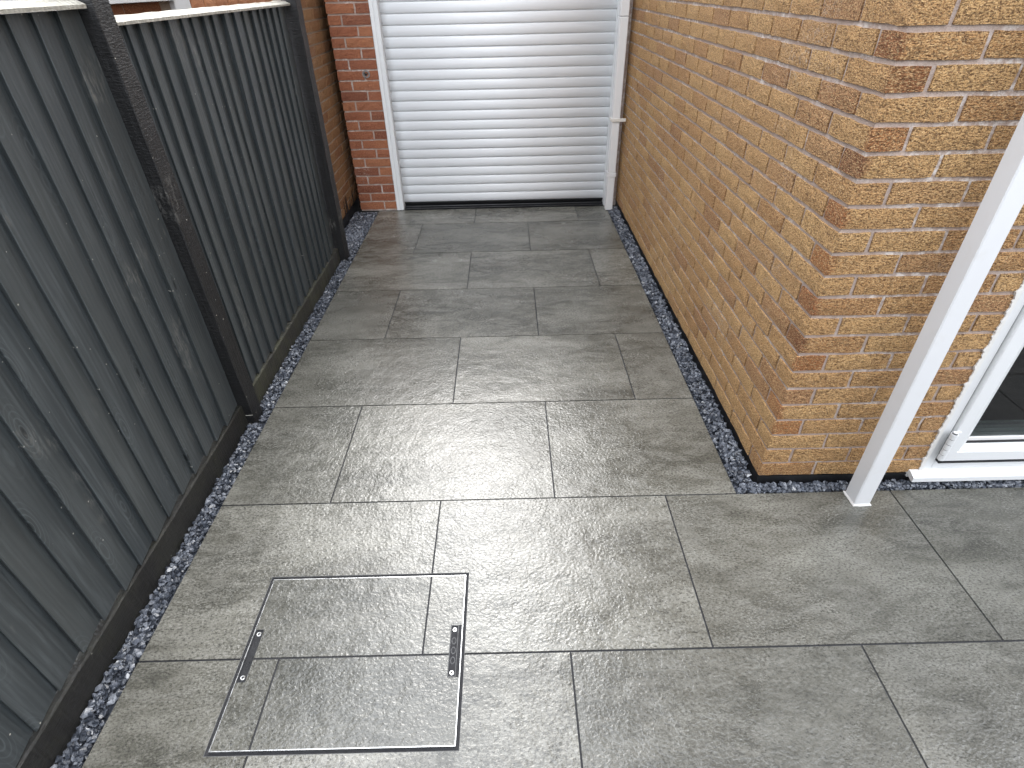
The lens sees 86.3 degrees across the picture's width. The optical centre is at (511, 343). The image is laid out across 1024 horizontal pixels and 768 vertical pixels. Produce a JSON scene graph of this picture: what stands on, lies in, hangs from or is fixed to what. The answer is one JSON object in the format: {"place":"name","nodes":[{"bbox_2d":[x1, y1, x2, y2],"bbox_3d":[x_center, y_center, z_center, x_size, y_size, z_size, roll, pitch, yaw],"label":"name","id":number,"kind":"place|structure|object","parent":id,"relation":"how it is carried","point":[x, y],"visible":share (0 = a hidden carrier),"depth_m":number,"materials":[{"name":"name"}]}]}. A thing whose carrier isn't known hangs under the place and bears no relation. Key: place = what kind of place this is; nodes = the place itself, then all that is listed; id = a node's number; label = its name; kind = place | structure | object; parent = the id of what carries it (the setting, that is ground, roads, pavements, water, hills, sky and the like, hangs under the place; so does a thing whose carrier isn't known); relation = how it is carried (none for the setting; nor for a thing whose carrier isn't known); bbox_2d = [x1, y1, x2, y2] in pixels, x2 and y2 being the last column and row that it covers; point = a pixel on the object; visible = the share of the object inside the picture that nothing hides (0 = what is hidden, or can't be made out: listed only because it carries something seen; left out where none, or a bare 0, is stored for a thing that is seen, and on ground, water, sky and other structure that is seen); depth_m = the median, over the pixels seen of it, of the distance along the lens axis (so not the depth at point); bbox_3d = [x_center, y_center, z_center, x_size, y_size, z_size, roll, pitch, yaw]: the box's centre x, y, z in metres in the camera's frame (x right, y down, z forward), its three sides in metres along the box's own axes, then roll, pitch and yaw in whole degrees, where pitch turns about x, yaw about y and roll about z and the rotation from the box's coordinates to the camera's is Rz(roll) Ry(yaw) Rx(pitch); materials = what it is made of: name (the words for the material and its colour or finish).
{"place":"outdoors","nodes":[
{"label":"outdoors","id":0,"kind":"place"},
{"bbox_2d":[82,205,1023,767],"bbox_3d":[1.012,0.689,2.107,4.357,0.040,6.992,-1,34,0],"label":"patio","id":1,"kind":"structure","parent":0,"point":[498,404],"depth_m":1.99,"materials":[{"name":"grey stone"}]},
{"bbox_2d":[0,0,271,14],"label":"neighbour house","id":2,"kind":"structure","parent":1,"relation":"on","point":[122,7],"depth_m":3.86,"materials":[{"name":"red brick"}]},
{"bbox_2d":[109,0,190,9],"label":"window","id":3,"kind":"structure","parent":2,"relation":"in","point":[174,4],"depth_m":3.97,"materials":[{"name":"white plastic"}]},
{"bbox_2d":[0,0,349,767],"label":"garden fence","id":4,"kind":"object","parent":1,"relation":"on","point":[174,250],"visible":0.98,"depth_m":1.81,"materials":[{"name":"grey wood"}]},
{"bbox_2d":[50,212,377,767],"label":"slate chippings","id":5,"kind":"object","parent":1,"relation":"on","point":[97,711],"visible":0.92,"depth_m":2.03,"materials":[{"name":"grey gravel"}]},
{"bbox_2d":[272,0,361,228],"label":"side wall","id":6,"kind":"structure","parent":1,"relation":"on","point":[317,26],"depth_m":4.44,"materials":[{"name":"brown brick"}]},
{"bbox_2d":[203,572,468,756],"bbox_3d":[-0.495,0.978,1.713,0.696,0.031,0.537,-1,34,0],"label":"inspection cover","id":7,"kind":"object","parent":1,"relation":"on","point":[344,664],"visible":0.99,"depth_m":1.66,"materials":[{"name":"grey tile"}]},
{"bbox_2d":[324,0,632,210],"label":"garage","id":8,"kind":"structure","parent":1,"relation":"on","point":[466,104],"depth_m":4.54,"materials":[{"name":"red brick"}]},
{"bbox_2d":[368,0,619,209],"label":"roller door","id":9,"kind":"structure","parent":8,"relation":"in","point":[486,103],"depth_m":4.55,"materials":[{"name":"white metal"}]},
{"bbox_2d":[608,206,751,489],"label":"slate chippings","id":10,"kind":"object","parent":1,"relation":"on","point":[730,454],"visible":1,"depth_m":2.88,"materials":[{"name":"grey gravel"}]},
{"bbox_2d":[612,0,1023,486],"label":"brick house","id":11,"kind":"structure","parent":1,"relation":"on","point":[802,187],"depth_m":1.95,"materials":[{"name":"brown brick"}]},
{"bbox_2d":[604,0,629,209],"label":"downpipe","id":12,"kind":"object","parent":11,"relation":"attached to","point":[615,118],"visible":1,"depth_m":4.41,"materials":[{"name":"white plastic"}]},
{"bbox_2d":[905,280,1023,481],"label":"patio door","id":13,"kind":"structure","parent":11,"relation":"in","point":[981,437],"depth_m":2.09,"materials":[{"name":"white plastic"}]},
{"bbox_2d":[734,479,1023,493],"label":"slate chippings","id":14,"kind":"object","parent":1,"relation":"on","point":[801,487],"visible":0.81,"depth_m":2.21,"materials":[{"name":"grey gravel"}]},
{"bbox_2d":[843,113,1023,506],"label":"square post","id":15,"kind":"object","parent":1,"relation":"on","point":[998,211],"visible":1,"depth_m":1.67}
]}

